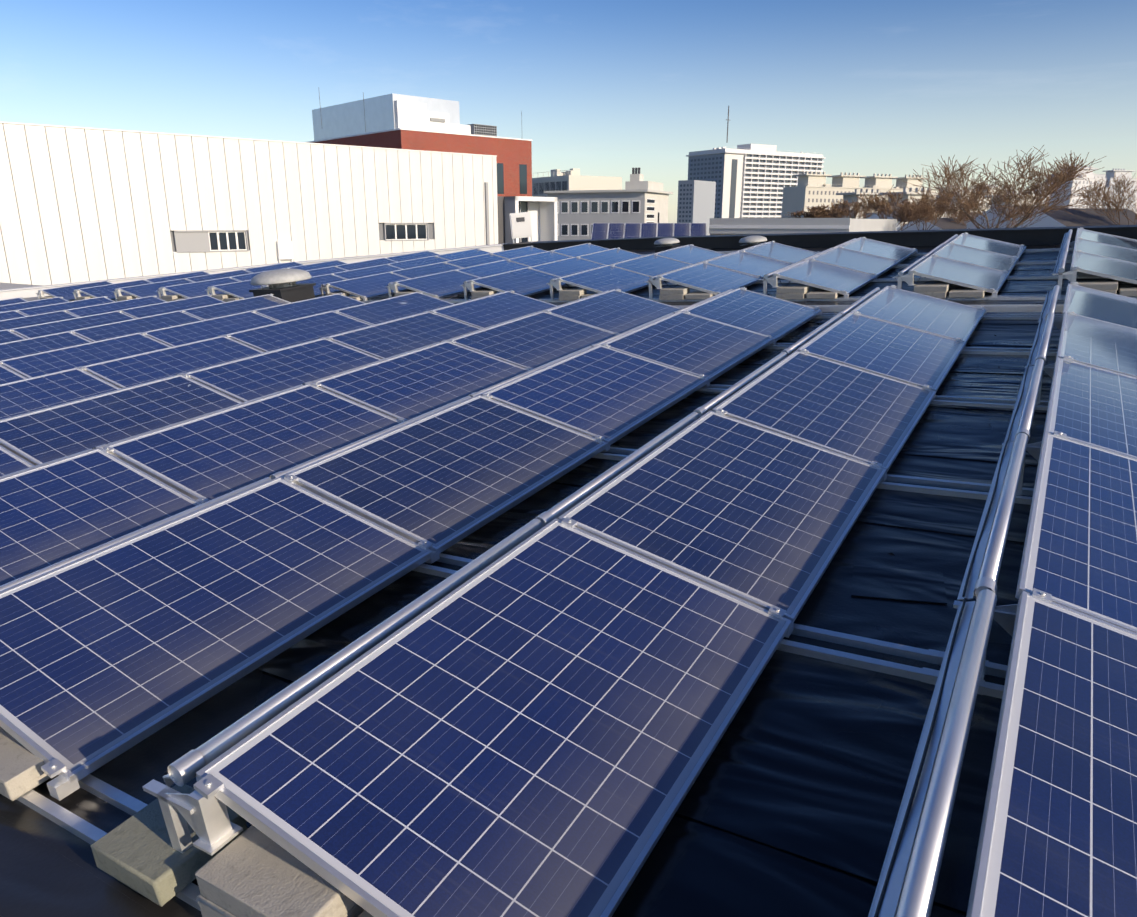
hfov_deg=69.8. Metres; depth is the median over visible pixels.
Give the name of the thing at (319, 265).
solar module
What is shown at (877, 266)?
solar module
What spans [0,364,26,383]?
solar module
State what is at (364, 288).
solar module
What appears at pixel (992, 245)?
solar module
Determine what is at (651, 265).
solar module
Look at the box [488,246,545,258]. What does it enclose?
solar module
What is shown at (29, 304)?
solar module
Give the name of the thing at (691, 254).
solar module
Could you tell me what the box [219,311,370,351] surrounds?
solar module
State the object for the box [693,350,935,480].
solar module
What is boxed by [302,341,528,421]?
solar module
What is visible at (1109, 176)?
block
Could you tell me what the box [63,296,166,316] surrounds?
solar module
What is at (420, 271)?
solar module
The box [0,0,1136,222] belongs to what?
sky
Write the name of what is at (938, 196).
apartment block
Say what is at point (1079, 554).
solar module
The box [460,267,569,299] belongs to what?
solar module
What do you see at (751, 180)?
tower block
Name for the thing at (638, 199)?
office block
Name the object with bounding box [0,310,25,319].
solar module
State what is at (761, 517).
solar module
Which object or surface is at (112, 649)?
solar module
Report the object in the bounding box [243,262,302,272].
solar module
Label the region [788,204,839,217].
tree
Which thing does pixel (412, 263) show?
solar module
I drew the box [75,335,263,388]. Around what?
solar module
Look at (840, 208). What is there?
tree
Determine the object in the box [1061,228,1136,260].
solar module
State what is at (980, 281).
solar module
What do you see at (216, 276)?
solar module
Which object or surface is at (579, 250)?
solar module
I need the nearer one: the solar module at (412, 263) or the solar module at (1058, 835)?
the solar module at (1058, 835)
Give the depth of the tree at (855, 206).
145.26 m
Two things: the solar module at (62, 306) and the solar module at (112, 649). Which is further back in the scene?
the solar module at (62, 306)
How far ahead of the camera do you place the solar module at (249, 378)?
7.55 m
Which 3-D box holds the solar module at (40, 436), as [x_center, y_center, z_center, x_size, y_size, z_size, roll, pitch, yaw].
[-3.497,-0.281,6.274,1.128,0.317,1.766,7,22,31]
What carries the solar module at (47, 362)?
on the roof deck
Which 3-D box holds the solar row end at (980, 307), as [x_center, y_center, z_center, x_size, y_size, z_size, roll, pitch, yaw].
[3.807,-1.645,8.438,0.945,0.317,0.220,6,21,31]
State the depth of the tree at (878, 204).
119.12 m
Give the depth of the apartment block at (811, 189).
324.99 m
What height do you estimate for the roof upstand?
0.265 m
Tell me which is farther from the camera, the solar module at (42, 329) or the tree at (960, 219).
the tree at (960, 219)
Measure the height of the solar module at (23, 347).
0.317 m
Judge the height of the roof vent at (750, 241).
0.374 m
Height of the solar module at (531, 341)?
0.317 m
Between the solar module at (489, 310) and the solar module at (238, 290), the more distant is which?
the solar module at (238, 290)
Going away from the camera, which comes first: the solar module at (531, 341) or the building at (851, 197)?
the solar module at (531, 341)
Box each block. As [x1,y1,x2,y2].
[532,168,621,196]
[544,168,672,240]
[686,106,825,217]
[781,171,936,217]
[935,185,1006,202]
[986,184,1132,209]
[1046,165,1105,184]
[1049,166,1106,207]
[1102,168,1136,213]
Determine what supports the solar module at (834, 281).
on the roof deck
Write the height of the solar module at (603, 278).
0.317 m
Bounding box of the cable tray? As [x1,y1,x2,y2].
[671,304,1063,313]
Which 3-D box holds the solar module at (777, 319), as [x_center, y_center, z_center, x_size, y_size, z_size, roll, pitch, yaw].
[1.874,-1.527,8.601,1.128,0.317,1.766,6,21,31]
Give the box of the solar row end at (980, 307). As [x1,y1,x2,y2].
[891,285,985,315]
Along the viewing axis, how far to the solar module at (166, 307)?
13.68 m
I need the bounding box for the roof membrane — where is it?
[0,245,1118,916]
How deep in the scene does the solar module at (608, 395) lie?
5.81 m
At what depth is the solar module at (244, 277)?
18.69 m
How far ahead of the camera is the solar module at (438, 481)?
4.44 m
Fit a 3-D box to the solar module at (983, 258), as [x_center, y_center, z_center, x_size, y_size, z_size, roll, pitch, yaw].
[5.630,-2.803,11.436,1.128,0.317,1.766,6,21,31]
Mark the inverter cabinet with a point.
(521, 225)
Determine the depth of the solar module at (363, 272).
17.36 m
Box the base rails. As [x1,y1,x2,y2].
[16,248,1136,910]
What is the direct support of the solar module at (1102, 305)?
on the roof deck
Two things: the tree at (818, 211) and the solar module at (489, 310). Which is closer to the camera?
the solar module at (489, 310)
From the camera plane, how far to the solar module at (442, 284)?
14.03 m
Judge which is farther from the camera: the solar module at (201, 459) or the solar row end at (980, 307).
the solar row end at (980, 307)
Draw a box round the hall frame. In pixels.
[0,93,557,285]
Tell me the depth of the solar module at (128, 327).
11.49 m
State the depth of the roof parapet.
33.45 m
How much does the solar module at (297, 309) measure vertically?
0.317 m
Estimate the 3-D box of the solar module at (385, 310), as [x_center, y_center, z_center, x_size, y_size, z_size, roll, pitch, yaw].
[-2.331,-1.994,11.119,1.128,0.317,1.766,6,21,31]
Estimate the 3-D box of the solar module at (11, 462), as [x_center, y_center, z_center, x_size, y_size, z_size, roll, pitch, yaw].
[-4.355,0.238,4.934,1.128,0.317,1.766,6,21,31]
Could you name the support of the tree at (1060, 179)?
on the ground
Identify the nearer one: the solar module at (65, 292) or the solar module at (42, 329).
the solar module at (42, 329)
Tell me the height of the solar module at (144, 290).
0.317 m
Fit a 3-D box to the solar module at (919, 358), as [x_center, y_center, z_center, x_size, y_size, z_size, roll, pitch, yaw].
[2.416,-0.856,6.431,1.128,0.317,1.766,6,21,31]
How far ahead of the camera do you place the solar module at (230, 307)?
12.83 m
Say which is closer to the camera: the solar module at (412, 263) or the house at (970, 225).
the solar module at (412, 263)
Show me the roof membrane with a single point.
(20, 895)
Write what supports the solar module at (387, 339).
on the roof deck
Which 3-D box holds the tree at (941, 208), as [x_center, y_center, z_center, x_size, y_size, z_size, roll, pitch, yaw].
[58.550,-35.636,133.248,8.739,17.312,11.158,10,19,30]
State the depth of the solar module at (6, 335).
11.61 m
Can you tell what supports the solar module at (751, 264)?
on the roof deck
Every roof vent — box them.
[249,268,315,302]
[654,238,679,252]
[739,236,766,249]
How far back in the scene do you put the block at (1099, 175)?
557.52 m
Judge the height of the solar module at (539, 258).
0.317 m
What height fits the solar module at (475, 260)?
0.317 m
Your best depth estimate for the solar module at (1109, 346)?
5.59 m
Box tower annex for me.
[677,180,715,234]
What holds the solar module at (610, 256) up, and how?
on the roof deck
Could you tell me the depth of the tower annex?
440.25 m
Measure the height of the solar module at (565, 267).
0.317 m
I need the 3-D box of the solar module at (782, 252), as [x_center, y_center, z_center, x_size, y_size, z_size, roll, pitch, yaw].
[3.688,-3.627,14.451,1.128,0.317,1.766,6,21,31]
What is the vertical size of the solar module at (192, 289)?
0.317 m
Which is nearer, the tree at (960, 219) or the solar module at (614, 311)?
the solar module at (614, 311)
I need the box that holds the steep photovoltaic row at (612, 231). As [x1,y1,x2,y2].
[591,223,705,239]
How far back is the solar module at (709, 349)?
7.17 m
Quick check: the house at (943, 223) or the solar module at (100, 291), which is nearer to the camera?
the solar module at (100, 291)
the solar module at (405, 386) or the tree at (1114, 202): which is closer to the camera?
the solar module at (405, 386)
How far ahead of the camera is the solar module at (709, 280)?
11.45 m
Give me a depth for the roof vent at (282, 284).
14.08 m
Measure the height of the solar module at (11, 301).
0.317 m
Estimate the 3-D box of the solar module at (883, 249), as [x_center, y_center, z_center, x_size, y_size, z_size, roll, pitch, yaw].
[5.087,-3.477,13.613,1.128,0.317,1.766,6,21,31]
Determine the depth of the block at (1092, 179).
408.85 m
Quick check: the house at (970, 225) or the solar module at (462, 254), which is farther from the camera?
the house at (970, 225)
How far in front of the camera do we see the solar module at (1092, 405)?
4.25 m
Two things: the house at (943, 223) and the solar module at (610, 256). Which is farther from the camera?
the house at (943, 223)
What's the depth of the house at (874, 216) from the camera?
168.11 m
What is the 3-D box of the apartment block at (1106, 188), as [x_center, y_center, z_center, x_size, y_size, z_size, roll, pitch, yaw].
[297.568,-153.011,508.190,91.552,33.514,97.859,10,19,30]
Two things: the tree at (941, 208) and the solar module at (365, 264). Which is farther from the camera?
the tree at (941, 208)
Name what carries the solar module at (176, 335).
on the roof deck
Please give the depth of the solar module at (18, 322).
13.44 m
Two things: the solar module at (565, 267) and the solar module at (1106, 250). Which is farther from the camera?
the solar module at (565, 267)
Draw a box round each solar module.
[0,297,27,305]
[0,297,69,311]
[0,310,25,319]
[0,310,76,329]
[0,329,26,343]
[0,331,91,360]
[0,333,171,377]
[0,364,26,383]
[0,367,120,418]
[0,374,242,465]
[0,445,34,475]
[0,448,199,585]
[0,476,432,800]
[8,311,135,338]
[15,296,115,315]
[35,281,112,300]
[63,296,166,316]
[69,310,201,341]
[72,279,150,300]
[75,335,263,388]
[90,518,790,916]
[93,383,401,503]
[113,278,192,301]
[117,295,223,317]
[140,311,278,346]
[144,271,208,282]
[158,277,238,301]
[176,338,381,401]
[180,294,290,319]
[184,270,250,281]
[206,280,261,301]
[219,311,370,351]
[229,268,287,280]
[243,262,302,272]
[246,294,364,321]
[261,274,346,296]
[269,394,607,563]
[288,260,347,270]
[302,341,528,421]
[306,266,346,276]
[319,311,480,358]
[320,272,409,300]
[331,264,401,278]
[332,292,452,324]
[335,258,395,270]
[383,256,449,268]
[385,270,485,298]
[386,251,439,261]
[390,262,460,278]
[424,291,556,328]
[435,249,489,259]
[439,311,617,369]
[444,253,506,267]
[450,260,529,277]
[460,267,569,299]
[468,344,708,451]
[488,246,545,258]
[506,251,570,266]
[528,257,604,276]
[535,410,885,637]
[538,289,679,333]
[546,243,607,256]
[546,265,661,299]
[577,248,644,264]
[590,311,774,386]
[605,254,691,282]
[645,262,762,299]
[648,245,724,263]
[672,288,821,344]
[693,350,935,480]
[698,251,790,281]
[734,241,816,263]
[759,259,876,298]
[772,312,965,398]
[802,247,899,279]
[832,237,917,264]
[838,286,985,348]
[868,589,1136,916]
[893,255,1009,297]
[921,243,1018,278]
[941,233,1025,261]
[953,432,1136,679]
[1002,357,1136,494]
[1025,312,1136,404]
[1038,284,1136,351]
[1052,250,1136,296]
[1057,238,1136,276]
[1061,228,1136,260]
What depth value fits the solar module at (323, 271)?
18.53 m
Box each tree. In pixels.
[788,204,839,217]
[823,206,843,217]
[828,199,872,218]
[856,186,940,230]
[903,145,1105,228]
[907,188,957,229]
[929,178,993,225]
[1076,173,1136,224]
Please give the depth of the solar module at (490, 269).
15.66 m
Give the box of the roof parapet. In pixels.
[0,282,41,289]
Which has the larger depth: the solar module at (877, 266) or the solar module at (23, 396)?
the solar module at (877, 266)
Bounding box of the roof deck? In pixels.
[0,245,1136,916]
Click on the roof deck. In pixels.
(822, 747)
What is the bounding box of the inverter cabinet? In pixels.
[509,212,532,242]
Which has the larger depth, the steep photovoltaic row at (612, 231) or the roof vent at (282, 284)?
the steep photovoltaic row at (612, 231)
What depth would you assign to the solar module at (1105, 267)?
8.87 m
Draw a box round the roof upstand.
[0,225,1136,300]
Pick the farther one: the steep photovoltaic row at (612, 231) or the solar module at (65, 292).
the steep photovoltaic row at (612, 231)
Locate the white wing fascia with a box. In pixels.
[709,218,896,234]
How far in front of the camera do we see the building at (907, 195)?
198.83 m
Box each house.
[867,211,925,230]
[896,218,967,230]
[965,205,1065,228]
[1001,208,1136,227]
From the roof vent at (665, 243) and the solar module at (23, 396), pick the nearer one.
the solar module at (23, 396)

